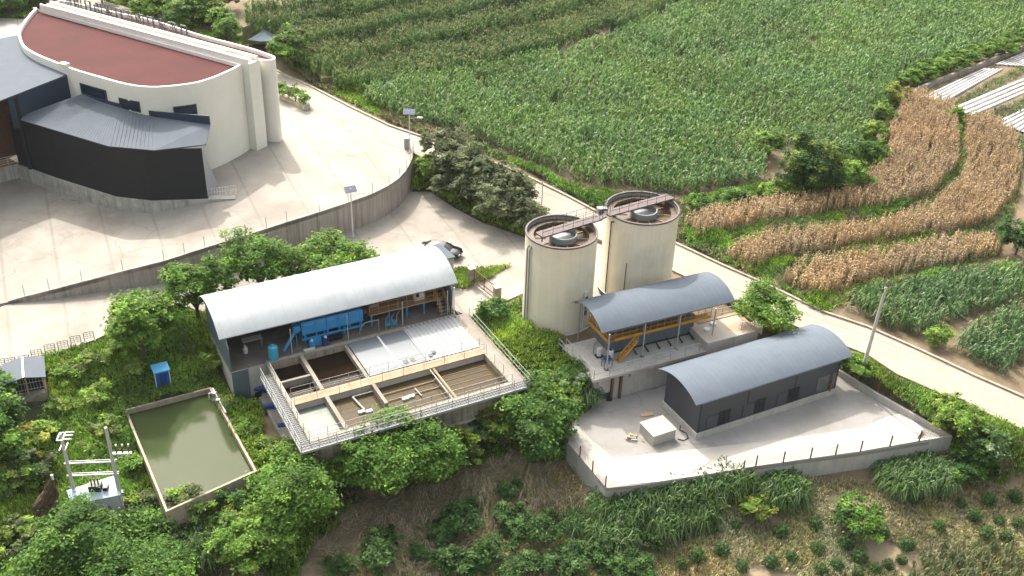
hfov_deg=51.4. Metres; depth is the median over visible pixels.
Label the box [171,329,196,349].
garden steps
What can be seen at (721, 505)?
leafy bush
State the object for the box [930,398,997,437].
leafy bush
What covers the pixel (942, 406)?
leafy bush
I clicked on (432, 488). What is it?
dead grass
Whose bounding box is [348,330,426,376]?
cover sheet
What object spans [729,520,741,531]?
coffee shrub
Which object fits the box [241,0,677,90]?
tasselled maize
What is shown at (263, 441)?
weed bush
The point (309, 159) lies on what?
terrace
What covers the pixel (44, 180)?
plinth wall
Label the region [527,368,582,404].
leafy bush
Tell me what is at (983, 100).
film bed
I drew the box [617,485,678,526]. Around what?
reed clump
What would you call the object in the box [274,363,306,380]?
water
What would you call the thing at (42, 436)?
sapling
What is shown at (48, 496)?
withered stump
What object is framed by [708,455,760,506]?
reed clump
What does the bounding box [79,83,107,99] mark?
window
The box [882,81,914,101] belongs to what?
field bush
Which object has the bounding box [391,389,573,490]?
basin weeds
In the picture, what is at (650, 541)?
coffee shrub
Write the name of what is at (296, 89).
planter shrub
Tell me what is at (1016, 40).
hedge bush
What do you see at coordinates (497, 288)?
gate pillar
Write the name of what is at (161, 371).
blue cabin
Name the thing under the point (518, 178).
grey green tree
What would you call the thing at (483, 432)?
leafy bush
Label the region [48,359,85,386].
weed bush
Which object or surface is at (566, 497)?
dead grass
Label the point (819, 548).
coffee shrub
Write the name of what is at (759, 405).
window
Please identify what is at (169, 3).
broadleaf tree
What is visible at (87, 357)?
weed bush
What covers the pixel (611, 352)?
white drum
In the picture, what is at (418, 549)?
coffee shrub
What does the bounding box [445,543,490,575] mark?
coffee shrub
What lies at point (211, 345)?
weed bush
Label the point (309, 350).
concrete block
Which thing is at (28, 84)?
grey roofed block
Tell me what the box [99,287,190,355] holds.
broadleaf tree
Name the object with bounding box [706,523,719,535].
coffee shrub
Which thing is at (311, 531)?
weeds
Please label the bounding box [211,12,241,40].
broadleaf tree
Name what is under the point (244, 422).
weed bush
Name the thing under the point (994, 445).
leafy bush
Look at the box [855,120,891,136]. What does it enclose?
field bush
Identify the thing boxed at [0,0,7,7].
broadleaf tree
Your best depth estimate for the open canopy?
97.38 m
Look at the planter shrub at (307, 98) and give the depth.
134.67 m
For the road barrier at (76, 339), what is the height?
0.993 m
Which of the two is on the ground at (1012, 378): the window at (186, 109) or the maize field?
the maize field
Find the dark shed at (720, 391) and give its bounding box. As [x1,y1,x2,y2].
[658,324,852,439]
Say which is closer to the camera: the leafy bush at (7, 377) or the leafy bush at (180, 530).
the leafy bush at (180, 530)
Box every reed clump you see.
[176,518,229,572]
[556,505,592,540]
[560,379,606,412]
[579,485,646,528]
[583,510,644,562]
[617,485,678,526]
[638,500,697,546]
[647,472,704,514]
[676,464,731,510]
[677,496,728,536]
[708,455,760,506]
[751,465,816,517]
[869,454,936,502]
[904,449,965,501]
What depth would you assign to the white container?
94.85 m
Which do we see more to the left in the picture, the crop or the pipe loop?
the pipe loop
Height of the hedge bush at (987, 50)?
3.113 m
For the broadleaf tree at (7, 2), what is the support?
on the ground at (1012, 378)
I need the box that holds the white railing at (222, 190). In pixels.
[209,185,236,195]
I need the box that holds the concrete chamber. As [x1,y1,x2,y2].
[639,415,676,445]
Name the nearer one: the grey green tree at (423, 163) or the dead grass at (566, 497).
the dead grass at (566, 497)
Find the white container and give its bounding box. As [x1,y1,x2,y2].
[243,345,247,353]
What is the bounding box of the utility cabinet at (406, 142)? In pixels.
[403,136,410,148]
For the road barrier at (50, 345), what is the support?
on the road at (414, 220)
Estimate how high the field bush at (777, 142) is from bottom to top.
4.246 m
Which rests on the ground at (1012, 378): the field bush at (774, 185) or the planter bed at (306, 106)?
the field bush at (774, 185)
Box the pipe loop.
[359,311,398,334]
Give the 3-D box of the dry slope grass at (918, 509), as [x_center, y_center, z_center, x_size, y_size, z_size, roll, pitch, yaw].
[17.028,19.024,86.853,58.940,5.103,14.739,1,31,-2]
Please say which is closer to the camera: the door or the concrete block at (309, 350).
the door
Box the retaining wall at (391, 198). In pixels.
[8,150,413,302]
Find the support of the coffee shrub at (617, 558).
on the ground at (1012, 378)
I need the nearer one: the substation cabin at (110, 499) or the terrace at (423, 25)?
the substation cabin at (110, 499)
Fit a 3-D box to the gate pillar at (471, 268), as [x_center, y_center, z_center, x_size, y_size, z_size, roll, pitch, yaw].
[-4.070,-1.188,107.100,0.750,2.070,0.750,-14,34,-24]
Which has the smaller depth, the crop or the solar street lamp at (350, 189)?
the crop
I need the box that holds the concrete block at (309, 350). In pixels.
[303,347,315,353]
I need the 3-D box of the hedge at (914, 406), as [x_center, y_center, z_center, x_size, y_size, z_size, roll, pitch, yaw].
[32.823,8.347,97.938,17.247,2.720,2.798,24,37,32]
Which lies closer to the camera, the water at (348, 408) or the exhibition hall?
the water at (348, 408)
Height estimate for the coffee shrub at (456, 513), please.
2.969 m
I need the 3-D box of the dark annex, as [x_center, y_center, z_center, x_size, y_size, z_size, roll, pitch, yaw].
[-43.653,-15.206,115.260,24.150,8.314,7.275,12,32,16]
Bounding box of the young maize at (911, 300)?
[852,256,1023,374]
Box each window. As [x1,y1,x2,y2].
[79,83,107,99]
[118,97,140,112]
[173,104,197,114]
[717,409,730,425]
[753,397,765,413]
[786,386,799,403]
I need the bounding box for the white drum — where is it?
[609,348,613,358]
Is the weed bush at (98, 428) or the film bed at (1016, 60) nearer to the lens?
the weed bush at (98, 428)
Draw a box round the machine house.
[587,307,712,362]
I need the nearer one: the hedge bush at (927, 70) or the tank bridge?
the tank bridge
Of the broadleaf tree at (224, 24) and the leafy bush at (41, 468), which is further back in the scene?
the broadleaf tree at (224, 24)
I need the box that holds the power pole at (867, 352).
[861,284,888,373]
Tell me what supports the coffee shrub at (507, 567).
on the ground at (1012, 378)
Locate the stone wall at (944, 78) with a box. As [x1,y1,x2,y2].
[908,44,1023,94]
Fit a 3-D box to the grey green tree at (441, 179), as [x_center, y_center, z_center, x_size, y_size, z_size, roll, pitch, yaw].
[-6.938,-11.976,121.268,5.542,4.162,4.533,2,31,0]
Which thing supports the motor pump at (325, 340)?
on the plant shed at (271, 311)
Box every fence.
[22,144,413,295]
[566,428,606,486]
[742,426,955,471]
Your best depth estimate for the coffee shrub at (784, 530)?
86.74 m
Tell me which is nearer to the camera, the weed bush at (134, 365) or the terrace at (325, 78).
the weed bush at (134, 365)
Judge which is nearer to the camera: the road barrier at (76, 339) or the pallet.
the road barrier at (76, 339)
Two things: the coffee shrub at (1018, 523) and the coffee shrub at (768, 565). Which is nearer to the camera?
the coffee shrub at (768, 565)
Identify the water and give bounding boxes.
[130,394,251,508]
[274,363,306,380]
[284,381,315,397]
[297,403,340,437]
[307,351,362,388]
[332,360,503,427]
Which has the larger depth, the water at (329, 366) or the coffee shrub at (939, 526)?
the water at (329, 366)
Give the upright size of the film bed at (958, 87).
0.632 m
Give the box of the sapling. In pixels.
[15,420,51,457]
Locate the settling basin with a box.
[260,305,530,484]
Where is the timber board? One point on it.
(647, 414)
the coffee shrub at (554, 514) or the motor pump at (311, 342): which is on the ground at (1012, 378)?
the coffee shrub at (554, 514)
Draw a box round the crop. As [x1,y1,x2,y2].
[906,536,1023,575]
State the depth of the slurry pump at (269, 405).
92.84 m
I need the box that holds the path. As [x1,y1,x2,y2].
[259,392,296,447]
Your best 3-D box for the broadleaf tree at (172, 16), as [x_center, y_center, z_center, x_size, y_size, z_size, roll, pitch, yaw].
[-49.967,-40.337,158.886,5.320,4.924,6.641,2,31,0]
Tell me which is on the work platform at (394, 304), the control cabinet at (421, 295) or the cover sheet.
the control cabinet at (421, 295)
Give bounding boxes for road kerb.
[230,37,1023,397]
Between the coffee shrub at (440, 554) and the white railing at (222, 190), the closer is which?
the coffee shrub at (440, 554)
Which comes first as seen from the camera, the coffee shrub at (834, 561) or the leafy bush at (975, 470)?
the coffee shrub at (834, 561)
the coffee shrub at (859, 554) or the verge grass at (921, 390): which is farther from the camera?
the verge grass at (921, 390)
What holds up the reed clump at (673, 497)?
on the ground at (1012, 378)
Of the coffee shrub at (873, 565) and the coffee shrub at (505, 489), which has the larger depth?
the coffee shrub at (505, 489)
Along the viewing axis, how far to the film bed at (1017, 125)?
150.07 m
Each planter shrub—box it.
[278,81,288,89]
[278,82,297,98]
[286,86,304,101]
[290,89,310,104]
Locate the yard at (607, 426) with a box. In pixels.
[570,376,940,490]
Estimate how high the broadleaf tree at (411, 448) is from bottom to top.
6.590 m
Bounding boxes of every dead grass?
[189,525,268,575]
[303,488,518,575]
[331,448,567,543]
[513,467,592,511]
[828,289,864,318]
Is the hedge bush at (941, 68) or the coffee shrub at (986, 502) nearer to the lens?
the coffee shrub at (986, 502)
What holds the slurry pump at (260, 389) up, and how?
on the ground at (1012, 378)
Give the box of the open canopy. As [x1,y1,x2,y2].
[572,272,734,370]
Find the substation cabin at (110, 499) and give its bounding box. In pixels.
[67,476,121,521]
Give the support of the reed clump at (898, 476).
on the ground at (1012, 378)
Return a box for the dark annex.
[8,93,217,200]
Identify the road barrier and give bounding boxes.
[30,348,41,356]
[43,343,55,350]
[57,340,68,349]
[69,335,81,345]
[83,330,94,342]
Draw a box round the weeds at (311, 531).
[0,488,364,575]
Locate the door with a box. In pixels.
[159,373,167,385]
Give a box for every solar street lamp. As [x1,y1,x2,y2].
[343,185,364,237]
[403,108,422,152]
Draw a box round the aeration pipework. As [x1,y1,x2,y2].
[352,365,494,413]
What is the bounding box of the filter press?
[296,305,367,345]
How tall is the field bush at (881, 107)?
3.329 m
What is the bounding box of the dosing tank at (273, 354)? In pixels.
[268,344,278,360]
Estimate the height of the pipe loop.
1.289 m
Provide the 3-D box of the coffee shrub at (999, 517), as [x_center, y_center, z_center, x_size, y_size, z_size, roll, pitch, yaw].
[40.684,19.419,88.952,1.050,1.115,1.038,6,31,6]
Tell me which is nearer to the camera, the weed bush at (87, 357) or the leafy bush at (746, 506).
the leafy bush at (746, 506)
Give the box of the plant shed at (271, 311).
[198,245,457,397]
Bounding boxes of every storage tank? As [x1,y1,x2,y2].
[522,214,597,334]
[597,191,679,294]
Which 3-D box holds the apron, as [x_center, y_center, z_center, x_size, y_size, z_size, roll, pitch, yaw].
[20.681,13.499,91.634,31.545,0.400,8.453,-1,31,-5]
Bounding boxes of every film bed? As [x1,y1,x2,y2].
[927,68,1002,100]
[955,78,1023,114]
[994,53,1023,66]
[1001,109,1023,131]
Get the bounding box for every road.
[0,190,601,368]
[227,40,1023,428]
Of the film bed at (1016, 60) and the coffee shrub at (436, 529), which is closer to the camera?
the coffee shrub at (436, 529)
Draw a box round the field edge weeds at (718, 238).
[0,0,1023,312]
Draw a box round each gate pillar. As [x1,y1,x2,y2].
[467,265,476,284]
[492,284,501,297]
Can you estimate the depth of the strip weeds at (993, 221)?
120.03 m
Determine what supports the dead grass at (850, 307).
on the ground at (1012, 378)
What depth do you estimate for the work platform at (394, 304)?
100.72 m
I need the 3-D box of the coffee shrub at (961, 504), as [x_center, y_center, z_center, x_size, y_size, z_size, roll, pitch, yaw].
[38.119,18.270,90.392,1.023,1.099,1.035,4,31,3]
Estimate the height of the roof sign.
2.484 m
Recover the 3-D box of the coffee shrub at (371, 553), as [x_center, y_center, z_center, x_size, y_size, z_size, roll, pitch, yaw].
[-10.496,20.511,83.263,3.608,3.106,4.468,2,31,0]
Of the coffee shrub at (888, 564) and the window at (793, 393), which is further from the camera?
the window at (793, 393)
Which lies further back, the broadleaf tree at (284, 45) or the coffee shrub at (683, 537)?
the broadleaf tree at (284, 45)
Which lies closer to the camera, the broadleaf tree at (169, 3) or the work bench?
the work bench
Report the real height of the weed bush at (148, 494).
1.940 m
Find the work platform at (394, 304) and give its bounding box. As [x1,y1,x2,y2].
[365,288,449,325]
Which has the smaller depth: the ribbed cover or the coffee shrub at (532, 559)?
the coffee shrub at (532, 559)
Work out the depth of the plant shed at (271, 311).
96.68 m
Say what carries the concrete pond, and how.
on the ground at (1012, 378)
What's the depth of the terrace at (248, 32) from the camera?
149.56 m
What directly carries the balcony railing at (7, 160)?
on the plinth wall at (44, 180)
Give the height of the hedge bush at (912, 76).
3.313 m
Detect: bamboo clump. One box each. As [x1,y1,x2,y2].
[425,424,484,464]
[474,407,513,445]
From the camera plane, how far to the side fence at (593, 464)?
88.63 m
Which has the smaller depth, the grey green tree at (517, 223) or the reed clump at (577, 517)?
the reed clump at (577, 517)
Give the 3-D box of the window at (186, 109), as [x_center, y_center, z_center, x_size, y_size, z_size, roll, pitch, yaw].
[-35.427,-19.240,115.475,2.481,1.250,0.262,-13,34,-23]
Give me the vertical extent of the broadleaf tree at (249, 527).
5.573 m
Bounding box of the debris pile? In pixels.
[625,432,643,440]
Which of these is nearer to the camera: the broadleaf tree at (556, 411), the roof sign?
the broadleaf tree at (556, 411)
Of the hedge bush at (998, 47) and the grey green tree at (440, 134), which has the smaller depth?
the grey green tree at (440, 134)
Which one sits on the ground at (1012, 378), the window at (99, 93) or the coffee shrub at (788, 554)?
the coffee shrub at (788, 554)
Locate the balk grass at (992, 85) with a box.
[950,65,1023,165]
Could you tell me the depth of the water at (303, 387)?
91.65 m
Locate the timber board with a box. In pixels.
[640,412,653,416]
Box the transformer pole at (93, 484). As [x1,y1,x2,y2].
[56,427,131,509]
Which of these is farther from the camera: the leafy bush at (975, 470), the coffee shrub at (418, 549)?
the leafy bush at (975, 470)
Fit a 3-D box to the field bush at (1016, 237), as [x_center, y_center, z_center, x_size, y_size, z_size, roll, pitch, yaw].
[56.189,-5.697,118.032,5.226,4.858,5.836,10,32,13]
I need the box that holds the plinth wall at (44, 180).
[0,163,235,212]
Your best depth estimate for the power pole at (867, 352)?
96.08 m
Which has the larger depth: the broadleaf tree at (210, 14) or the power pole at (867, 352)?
the broadleaf tree at (210, 14)
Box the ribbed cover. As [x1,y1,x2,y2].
[404,316,478,360]
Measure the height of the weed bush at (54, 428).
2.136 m
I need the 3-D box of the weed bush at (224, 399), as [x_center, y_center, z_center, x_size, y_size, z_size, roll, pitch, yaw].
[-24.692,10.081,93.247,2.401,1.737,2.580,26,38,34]
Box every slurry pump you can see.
[254,384,266,396]
[263,402,275,414]
[277,423,285,427]
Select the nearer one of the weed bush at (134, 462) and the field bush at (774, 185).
the weed bush at (134, 462)
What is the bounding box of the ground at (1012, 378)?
[0,0,1023,575]
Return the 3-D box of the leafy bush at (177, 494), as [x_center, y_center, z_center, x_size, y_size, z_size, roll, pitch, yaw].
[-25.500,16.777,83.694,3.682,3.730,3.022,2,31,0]
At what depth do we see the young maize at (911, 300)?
106.82 m
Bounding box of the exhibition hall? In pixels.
[18,0,282,169]
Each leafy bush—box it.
[0,369,22,399]
[0,448,56,492]
[0,453,44,503]
[0,512,49,558]
[155,521,198,548]
[163,482,205,516]
[188,484,255,530]
[463,410,503,442]
[473,297,511,317]
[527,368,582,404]
[548,355,592,394]
[702,494,730,511]
[730,492,779,520]
[829,488,888,544]
[840,351,873,376]
[927,390,969,420]
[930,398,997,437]
[946,446,1001,483]
[956,423,1014,464]
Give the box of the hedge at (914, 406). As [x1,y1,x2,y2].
[842,366,956,435]
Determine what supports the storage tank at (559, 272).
on the ground at (1012, 378)
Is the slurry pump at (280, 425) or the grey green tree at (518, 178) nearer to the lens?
the slurry pump at (280, 425)
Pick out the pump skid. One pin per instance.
(604, 359)
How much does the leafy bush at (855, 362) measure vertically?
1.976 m
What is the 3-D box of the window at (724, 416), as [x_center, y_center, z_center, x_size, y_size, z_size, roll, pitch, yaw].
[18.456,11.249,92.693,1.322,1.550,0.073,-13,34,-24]
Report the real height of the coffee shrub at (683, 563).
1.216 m
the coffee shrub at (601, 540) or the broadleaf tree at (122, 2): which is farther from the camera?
the broadleaf tree at (122, 2)
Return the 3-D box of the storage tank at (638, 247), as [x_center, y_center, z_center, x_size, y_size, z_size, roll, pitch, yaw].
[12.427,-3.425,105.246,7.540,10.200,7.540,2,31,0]
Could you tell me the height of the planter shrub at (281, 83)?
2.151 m
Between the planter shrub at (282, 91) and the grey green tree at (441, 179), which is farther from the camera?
the planter shrub at (282, 91)
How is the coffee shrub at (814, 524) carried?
on the ground at (1012, 378)
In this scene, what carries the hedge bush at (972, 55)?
on the ground at (1012, 378)
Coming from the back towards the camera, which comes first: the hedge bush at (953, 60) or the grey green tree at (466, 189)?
the hedge bush at (953, 60)
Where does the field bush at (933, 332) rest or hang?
on the ground at (1012, 378)
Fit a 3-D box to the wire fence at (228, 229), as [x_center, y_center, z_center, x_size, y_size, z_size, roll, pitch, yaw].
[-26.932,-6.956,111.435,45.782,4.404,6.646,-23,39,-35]
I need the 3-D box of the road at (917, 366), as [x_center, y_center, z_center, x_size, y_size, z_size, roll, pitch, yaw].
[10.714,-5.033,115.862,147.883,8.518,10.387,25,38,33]
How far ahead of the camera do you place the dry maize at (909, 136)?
124.01 m
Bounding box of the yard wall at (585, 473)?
[564,369,951,501]
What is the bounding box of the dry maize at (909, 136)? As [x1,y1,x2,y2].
[685,85,1022,292]
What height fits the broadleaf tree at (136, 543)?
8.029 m
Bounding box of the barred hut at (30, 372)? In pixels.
[2,356,47,402]
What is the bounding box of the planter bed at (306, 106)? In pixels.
[279,95,309,110]
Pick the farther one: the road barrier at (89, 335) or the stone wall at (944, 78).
the stone wall at (944, 78)
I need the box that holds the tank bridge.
[535,184,674,241]
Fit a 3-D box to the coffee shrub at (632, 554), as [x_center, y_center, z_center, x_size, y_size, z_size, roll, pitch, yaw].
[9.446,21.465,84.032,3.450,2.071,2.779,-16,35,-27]
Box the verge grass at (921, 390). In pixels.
[728,302,1023,484]
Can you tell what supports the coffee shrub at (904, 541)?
on the ground at (1012, 378)
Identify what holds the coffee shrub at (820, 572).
on the ground at (1012, 378)
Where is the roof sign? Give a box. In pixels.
[64,0,187,36]
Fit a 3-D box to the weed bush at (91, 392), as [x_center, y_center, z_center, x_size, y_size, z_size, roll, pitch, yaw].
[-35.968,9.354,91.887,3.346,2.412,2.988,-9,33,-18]
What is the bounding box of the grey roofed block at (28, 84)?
[0,35,70,169]
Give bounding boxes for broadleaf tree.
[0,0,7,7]
[0,0,27,9]
[0,380,30,457]
[0,486,200,575]
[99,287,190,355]
[111,0,131,5]
[127,0,167,18]
[156,253,240,319]
[159,0,212,21]
[159,3,192,27]
[187,0,223,18]
[188,1,235,24]
[201,495,308,575]
[208,223,305,282]
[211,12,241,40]
[219,0,240,6]
[242,434,343,533]
[263,254,311,277]
[265,17,317,67]
[280,227,388,274]
[319,401,472,496]
[490,365,584,462]
[732,277,806,333]
[774,124,854,198]
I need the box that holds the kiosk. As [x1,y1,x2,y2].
[249,30,275,56]
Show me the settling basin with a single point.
(460, 410)
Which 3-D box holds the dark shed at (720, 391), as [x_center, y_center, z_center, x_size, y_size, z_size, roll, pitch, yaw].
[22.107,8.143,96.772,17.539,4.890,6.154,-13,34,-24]
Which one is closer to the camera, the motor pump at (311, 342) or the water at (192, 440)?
the water at (192, 440)
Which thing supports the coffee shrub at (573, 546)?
on the ground at (1012, 378)
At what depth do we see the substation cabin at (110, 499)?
81.93 m
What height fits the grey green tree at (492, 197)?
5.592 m
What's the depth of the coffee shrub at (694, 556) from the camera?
84.52 m
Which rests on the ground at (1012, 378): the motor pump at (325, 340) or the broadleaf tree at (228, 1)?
the broadleaf tree at (228, 1)
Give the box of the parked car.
[418,239,463,258]
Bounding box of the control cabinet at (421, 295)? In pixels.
[413,292,423,300]
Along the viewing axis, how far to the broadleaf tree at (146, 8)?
161.38 m
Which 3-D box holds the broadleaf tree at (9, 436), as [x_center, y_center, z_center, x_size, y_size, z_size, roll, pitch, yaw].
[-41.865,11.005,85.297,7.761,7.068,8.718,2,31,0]
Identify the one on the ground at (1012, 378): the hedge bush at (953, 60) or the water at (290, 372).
the hedge bush at (953, 60)
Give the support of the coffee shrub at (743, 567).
on the ground at (1012, 378)
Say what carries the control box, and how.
on the work platform at (394, 304)
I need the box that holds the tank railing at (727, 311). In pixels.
[709,306,754,325]
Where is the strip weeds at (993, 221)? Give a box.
[684,96,1022,305]
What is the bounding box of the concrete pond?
[125,387,258,529]
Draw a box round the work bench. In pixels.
[241,334,262,346]
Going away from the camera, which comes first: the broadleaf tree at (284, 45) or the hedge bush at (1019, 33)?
the broadleaf tree at (284, 45)
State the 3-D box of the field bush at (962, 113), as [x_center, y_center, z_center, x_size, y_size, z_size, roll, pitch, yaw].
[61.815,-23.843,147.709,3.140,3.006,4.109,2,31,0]
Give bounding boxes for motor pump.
[308,339,315,348]
[322,335,329,345]
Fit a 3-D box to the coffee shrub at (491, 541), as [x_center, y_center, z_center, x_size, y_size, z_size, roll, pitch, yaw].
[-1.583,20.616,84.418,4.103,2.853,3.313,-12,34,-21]
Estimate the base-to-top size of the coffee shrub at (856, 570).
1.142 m
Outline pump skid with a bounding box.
[600,355,613,368]
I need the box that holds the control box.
[369,303,378,307]
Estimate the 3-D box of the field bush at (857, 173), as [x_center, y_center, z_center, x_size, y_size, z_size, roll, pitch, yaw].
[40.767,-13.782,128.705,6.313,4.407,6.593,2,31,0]
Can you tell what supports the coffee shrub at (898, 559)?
on the ground at (1012, 378)
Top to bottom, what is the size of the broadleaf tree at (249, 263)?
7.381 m
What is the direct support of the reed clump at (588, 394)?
on the ground at (1012, 378)
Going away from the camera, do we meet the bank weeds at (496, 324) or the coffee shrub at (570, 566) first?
the coffee shrub at (570, 566)
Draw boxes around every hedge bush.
[889,68,924,85]
[905,62,939,79]
[921,57,950,75]
[936,49,973,70]
[953,47,981,66]
[969,43,993,60]
[981,39,1020,55]
[1000,31,1023,50]
[1013,27,1023,40]
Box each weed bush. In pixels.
[30,418,67,442]
[36,395,80,417]
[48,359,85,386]
[68,348,109,372]
[75,378,113,407]
[85,413,121,436]
[102,337,131,356]
[119,450,145,471]
[122,354,148,374]
[122,487,158,510]
[195,351,222,370]
[203,340,217,353]
[216,391,241,409]
[228,416,260,436]
[254,434,286,459]
[263,455,296,468]
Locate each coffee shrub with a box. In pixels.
[317,550,359,575]
[355,532,399,575]
[362,523,408,546]
[406,541,430,560]
[419,543,458,575]
[423,511,457,548]
[438,493,486,533]
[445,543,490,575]
[461,494,479,517]
[471,531,516,566]
[491,499,523,525]
[493,477,523,499]
[496,500,535,545]
[496,552,529,575]
[517,549,546,573]
[523,510,566,544]
[537,546,567,574]
[541,507,560,522]
[552,546,592,575]
[556,538,591,565]
[578,525,613,567]
[582,534,619,561]
[593,537,638,575]
[614,545,653,570]
[625,548,658,575]
[639,530,668,553]
[675,557,688,569]
[676,529,689,541]
[688,546,707,563]
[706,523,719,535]
[713,542,729,557]
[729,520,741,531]
[735,559,749,573]
[763,553,780,568]
[771,522,787,538]
[785,550,798,563]
[807,516,822,530]
[810,540,825,554]
[812,561,829,575]
[829,557,844,571]
[837,533,855,550]
[850,547,868,563]
[851,566,863,575]
[868,561,881,573]
[879,525,889,540]
[881,557,895,570]
[895,553,908,565]
[898,535,916,551]
[906,493,921,503]
[932,519,946,532]
[955,497,967,507]
[965,507,983,521]
[978,524,995,540]
[980,491,998,506]
[993,514,1005,525]
[999,528,1014,542]
[1007,488,1023,502]
[1010,516,1023,528]
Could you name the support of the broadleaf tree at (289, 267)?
on the ground at (1012, 378)
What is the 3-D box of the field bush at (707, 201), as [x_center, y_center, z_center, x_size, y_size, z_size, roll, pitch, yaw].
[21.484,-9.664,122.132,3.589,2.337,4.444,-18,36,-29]
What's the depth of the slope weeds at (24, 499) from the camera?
92.25 m
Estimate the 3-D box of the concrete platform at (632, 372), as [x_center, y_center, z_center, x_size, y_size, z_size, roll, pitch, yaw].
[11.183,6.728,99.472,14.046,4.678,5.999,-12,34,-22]
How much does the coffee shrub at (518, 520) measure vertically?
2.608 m
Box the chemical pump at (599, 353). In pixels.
[593,342,602,358]
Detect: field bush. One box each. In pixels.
[686,191,717,211]
[715,186,759,207]
[748,129,786,158]
[758,179,792,198]
[830,156,878,185]
[846,136,894,161]
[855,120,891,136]
[869,99,898,120]
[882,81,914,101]
[923,322,958,346]
[946,105,970,120]
[995,213,1023,254]
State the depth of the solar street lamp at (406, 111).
123.17 m
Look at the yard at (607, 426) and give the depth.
94.20 m
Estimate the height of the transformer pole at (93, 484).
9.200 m
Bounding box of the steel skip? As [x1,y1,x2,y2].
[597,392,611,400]
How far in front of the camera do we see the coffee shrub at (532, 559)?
83.48 m
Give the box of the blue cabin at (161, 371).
[150,361,171,386]
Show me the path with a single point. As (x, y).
(273, 415)
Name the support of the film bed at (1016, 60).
on the ground at (1012, 378)
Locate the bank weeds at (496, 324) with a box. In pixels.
[410,155,590,419]
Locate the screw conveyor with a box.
[283,323,300,351]
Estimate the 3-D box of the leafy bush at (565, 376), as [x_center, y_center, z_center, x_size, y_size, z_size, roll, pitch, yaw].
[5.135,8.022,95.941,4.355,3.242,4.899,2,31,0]
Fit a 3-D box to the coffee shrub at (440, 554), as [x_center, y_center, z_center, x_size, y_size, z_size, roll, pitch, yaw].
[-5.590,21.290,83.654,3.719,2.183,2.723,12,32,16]
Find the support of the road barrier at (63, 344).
on the road at (414, 220)
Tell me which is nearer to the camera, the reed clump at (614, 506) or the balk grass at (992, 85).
the reed clump at (614, 506)
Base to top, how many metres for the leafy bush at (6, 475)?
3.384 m
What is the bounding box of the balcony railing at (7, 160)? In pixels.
[0,155,17,165]
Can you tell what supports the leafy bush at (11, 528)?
on the ground at (1012, 378)
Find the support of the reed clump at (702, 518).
on the ground at (1012, 378)
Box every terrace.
[0,0,414,305]
[242,0,396,44]
[246,0,478,44]
[308,0,574,66]
[314,2,607,82]
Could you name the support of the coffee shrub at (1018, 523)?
on the ground at (1012, 378)
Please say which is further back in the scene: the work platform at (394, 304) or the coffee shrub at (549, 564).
the work platform at (394, 304)
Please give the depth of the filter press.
96.79 m
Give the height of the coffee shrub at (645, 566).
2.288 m
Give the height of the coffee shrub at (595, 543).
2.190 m
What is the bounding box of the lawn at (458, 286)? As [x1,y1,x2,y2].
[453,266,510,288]
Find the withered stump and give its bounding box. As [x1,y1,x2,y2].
[31,474,58,518]
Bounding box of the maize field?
[362,0,1023,192]
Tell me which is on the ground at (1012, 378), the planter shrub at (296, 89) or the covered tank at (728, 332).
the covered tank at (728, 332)
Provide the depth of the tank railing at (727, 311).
103.47 m
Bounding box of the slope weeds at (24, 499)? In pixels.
[0,306,295,567]
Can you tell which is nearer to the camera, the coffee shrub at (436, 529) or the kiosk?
the coffee shrub at (436, 529)
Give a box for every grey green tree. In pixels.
[413,153,449,178]
[417,127,477,158]
[427,165,462,197]
[429,136,491,175]
[448,160,496,206]
[458,148,510,190]
[472,176,525,224]
[492,160,540,199]
[504,186,551,231]
[511,205,545,227]
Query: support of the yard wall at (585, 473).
on the ground at (1012, 378)
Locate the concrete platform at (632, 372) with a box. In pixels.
[558,335,705,401]
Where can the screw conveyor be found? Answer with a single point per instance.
(295, 327)
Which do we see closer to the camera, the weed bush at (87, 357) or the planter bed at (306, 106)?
the weed bush at (87, 357)
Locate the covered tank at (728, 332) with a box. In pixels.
[688,312,758,355]
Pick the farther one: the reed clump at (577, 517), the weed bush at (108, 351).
the weed bush at (108, 351)
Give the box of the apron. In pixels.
[570,413,922,482]
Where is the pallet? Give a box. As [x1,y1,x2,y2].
[750,321,762,333]
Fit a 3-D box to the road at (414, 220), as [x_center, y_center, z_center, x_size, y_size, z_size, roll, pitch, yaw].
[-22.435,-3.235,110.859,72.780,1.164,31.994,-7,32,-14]
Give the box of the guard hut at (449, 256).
[432,243,454,271]
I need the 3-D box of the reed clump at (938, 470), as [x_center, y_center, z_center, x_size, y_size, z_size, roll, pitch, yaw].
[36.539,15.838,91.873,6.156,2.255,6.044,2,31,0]
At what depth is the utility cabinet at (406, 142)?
126.00 m
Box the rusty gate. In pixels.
[474,270,493,296]
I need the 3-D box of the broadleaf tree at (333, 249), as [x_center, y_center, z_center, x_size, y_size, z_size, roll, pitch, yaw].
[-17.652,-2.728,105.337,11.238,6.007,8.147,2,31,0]
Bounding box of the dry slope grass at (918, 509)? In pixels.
[357,448,1023,575]
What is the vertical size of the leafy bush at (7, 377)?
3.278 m
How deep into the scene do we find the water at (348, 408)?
91.98 m

